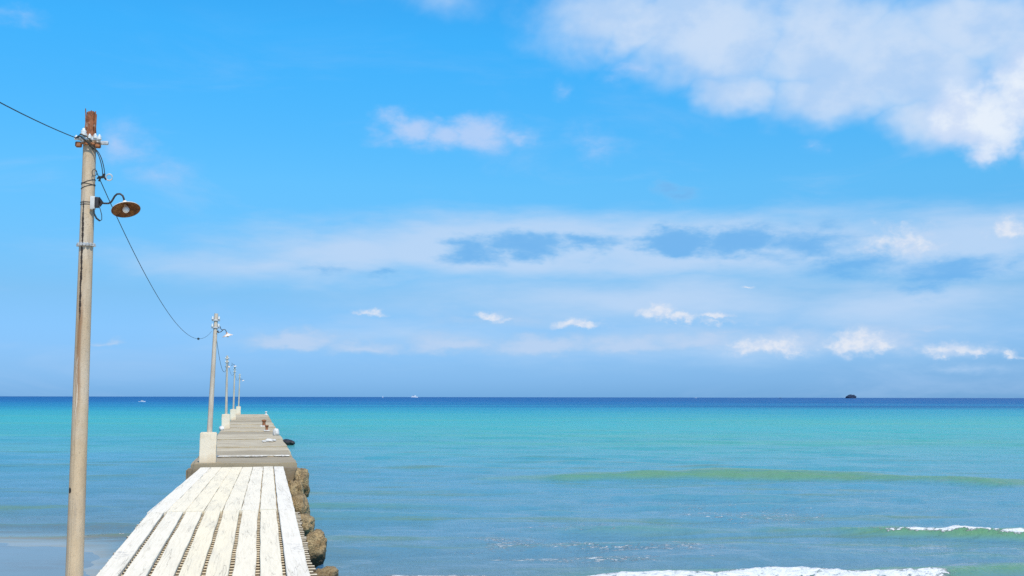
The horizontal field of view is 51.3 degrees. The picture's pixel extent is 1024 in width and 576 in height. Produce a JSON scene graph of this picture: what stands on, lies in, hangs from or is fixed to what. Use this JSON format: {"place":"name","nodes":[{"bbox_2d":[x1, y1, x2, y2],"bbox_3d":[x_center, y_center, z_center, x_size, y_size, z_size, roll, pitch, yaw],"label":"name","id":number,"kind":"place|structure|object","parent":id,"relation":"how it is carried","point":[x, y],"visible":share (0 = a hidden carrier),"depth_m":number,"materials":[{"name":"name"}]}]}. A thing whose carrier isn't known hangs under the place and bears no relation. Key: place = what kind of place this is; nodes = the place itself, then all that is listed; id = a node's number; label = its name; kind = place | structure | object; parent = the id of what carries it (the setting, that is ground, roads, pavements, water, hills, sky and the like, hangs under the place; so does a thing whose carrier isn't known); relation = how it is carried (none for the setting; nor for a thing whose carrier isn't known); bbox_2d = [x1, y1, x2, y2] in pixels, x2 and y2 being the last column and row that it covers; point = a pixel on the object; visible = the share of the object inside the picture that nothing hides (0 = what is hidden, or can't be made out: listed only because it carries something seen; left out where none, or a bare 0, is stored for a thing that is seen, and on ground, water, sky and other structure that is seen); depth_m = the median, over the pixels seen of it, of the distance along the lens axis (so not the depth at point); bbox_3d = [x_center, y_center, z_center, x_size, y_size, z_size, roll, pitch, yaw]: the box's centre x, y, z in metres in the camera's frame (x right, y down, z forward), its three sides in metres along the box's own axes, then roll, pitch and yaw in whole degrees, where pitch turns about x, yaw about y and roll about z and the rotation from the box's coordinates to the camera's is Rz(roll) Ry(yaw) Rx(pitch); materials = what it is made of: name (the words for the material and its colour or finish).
{"place":"outdoors","nodes":[
{"label":"outdoors","id":0,"kind":"place"},
{"bbox_2d":[0,543,99,575],"bbox_3d":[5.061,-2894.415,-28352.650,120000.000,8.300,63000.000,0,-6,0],"label":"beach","id":1,"kind":"structure","parent":0,"point":[33,561],"depth_m":23.84,"materials":[{"name":"blue liquid"}]},
{"bbox_2d":[65,108,140,575],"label":"lamp post","id":2,"kind":"object","parent":1,"relation":"on","point":[91,142],"visible":1,"depth_m":9.82,"materials":[{"name":"concrete"}]},
{"bbox_2d":[0,102,75,137],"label":"overhead wire","id":3,"kind":"object","parent":2,"relation":"attached to","point":[35,120],"visible":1,"depth_m":8.31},
{"bbox_2d":[96,172,211,339],"bbox_3d":[-6.846,0.522,22.327,0.060,0.796,25.501,1,-6,-13],"label":"overhead wire","id":4,"kind":"object","parent":2,"relation":"attached to","point":[138,261],"visible":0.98,"depth_m":13.72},
{"bbox_2d":[96,466,316,575],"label":"timber walkway","id":5,"kind":"structure","parent":1,"relation":"on","point":[223,521],"depth_m":16.98,"materials":[{"name":"white wood"}]},
{"bbox_2d":[186,414,296,480],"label":"concrete pier","id":6,"kind":"structure","parent":1,"relation":"on","point":[240,443],"depth_m":43.77,"materials":[{"name":"grey concrete"}]},
{"bbox_2d":[199,313,232,462],"bbox_3d":[-9.589,3.242,34.623,0.953,4.834,0.511,2,-6,-13],"label":"lamp post","id":7,"kind":"object","parent":6,"relation":"on","point":[208,447],"visible":0.98,"depth_m":34.42,"materials":[{"name":"concrete"}]},
{"bbox_2d":[221,356,229,428],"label":"lamp post","id":8,"kind":"object","parent":6,"relation":"on","point":[225,418],"visible":0.95,"depth_m":70.16,"materials":[{"name":"concrete"}]},
{"bbox_2d":[230,363,235,419],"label":"lamp post","id":9,"kind":"object","parent":6,"relation":"on","point":[232,413],"visible":0.99,"depth_m":97.60,"materials":[{"name":"concrete"}]},
{"bbox_2d":[236,374,244,413],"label":"lamp post","id":10,"kind":"object","parent":6,"relation":"on","point":[238,409],"visible":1,"depth_m":125.44,"materials":[{"name":"concrete"}]},
{"bbox_2d":[260,420,265,426],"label":"bollard","id":11,"kind":"object","parent":6,"relation":"on","point":[263,423],"visible":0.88,"depth_m":73.39,"materials":[{"name":"brown metal"}]},
{"bbox_2d":[273,428,279,435],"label":"stone","id":12,"kind":"object","parent":6,"relation":"on","point":[275,431],"visible":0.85,"depth_m":57.34,"materials":[{"name":"white stone"}]},
{"bbox_2d":[287,480,303,496],"bbox_3d":[-6.577,6.277,32.149,0.651,0.979,0.939,2,-6,-14],"label":"boulder","id":13,"kind":"object","parent":1,"relation":"on","point":[295,486],"visible":0.45,"depth_m":31.96,"materials":[{"name":"brown stone"}]},
{"bbox_2d":[291,494,309,513],"bbox_3d":[-5.953,6.182,29.550,0.717,0.882,1.297,2,-6,-13],"label":"boulder","id":14,"kind":"object","parent":1,"relation":"on","point":[301,504],"visible":0.44,"depth_m":29.23,"materials":[{"name":"brown stone"}]},
{"bbox_2d":[300,513,314,536],"bbox_3d":[-5.242,5.990,26.693,0.618,0.681,0.901,2,-6,-13],"label":"boulder","id":15,"kind":"object","parent":1,"relation":"on","point":[308,524],"visible":0.27,"depth_m":26.42,"materials":[{"name":"brown stone"}]},
{"bbox_2d":[306,529,326,567],"bbox_3d":[-4.386,5.757,23.580,0.604,0.825,0.783,2,-6,-13],"label":"boulder","id":16,"kind":"object","parent":1,"relation":"on","point":[317,541],"visible":0.71,"depth_m":23.34,"materials":[{"name":"brown stone"}]},
{"bbox_2d":[313,566,338,575],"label":"boulder","id":17,"kind":"object","parent":1,"relation":"on","point":[329,571],"visible":0.74,"depth_m":20.70,"materials":[{"name":"beige stone"}]},
{"bbox_2d":[0,396,1023,575],"bbox_3d":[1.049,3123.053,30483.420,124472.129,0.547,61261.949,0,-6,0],"label":"sea","id":18,"kind":"structure","parent":0,"point":[538,486],"depth_m":47.48,"materials":[{"name":"liquid"}]},
{"bbox_2d":[283,439,294,444],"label":"rock","id":19,"kind":"object","parent":18,"relation":"in","point":[288,442],"visible":0.58,"depth_m":81.55,"materials":[{"name":"black stone"}]},
{"bbox_2d":[294,467,309,496],"bbox_3d":[-6.623,6.189,33.539,0.531,1.085,0.918,2,-6,-13],"label":"boulder","id":20,"kind":"object","parent":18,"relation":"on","point":[301,475],"visible":0.62,"depth_m":33.26,"materials":[{"name":"brown stone"}]},
{"bbox_2d":[0,0,1023,397],"label":"sky","id":21,"kind":"structure","parent":0,"point":[373,198],"materials":[{"name":"blue"}]}
]}

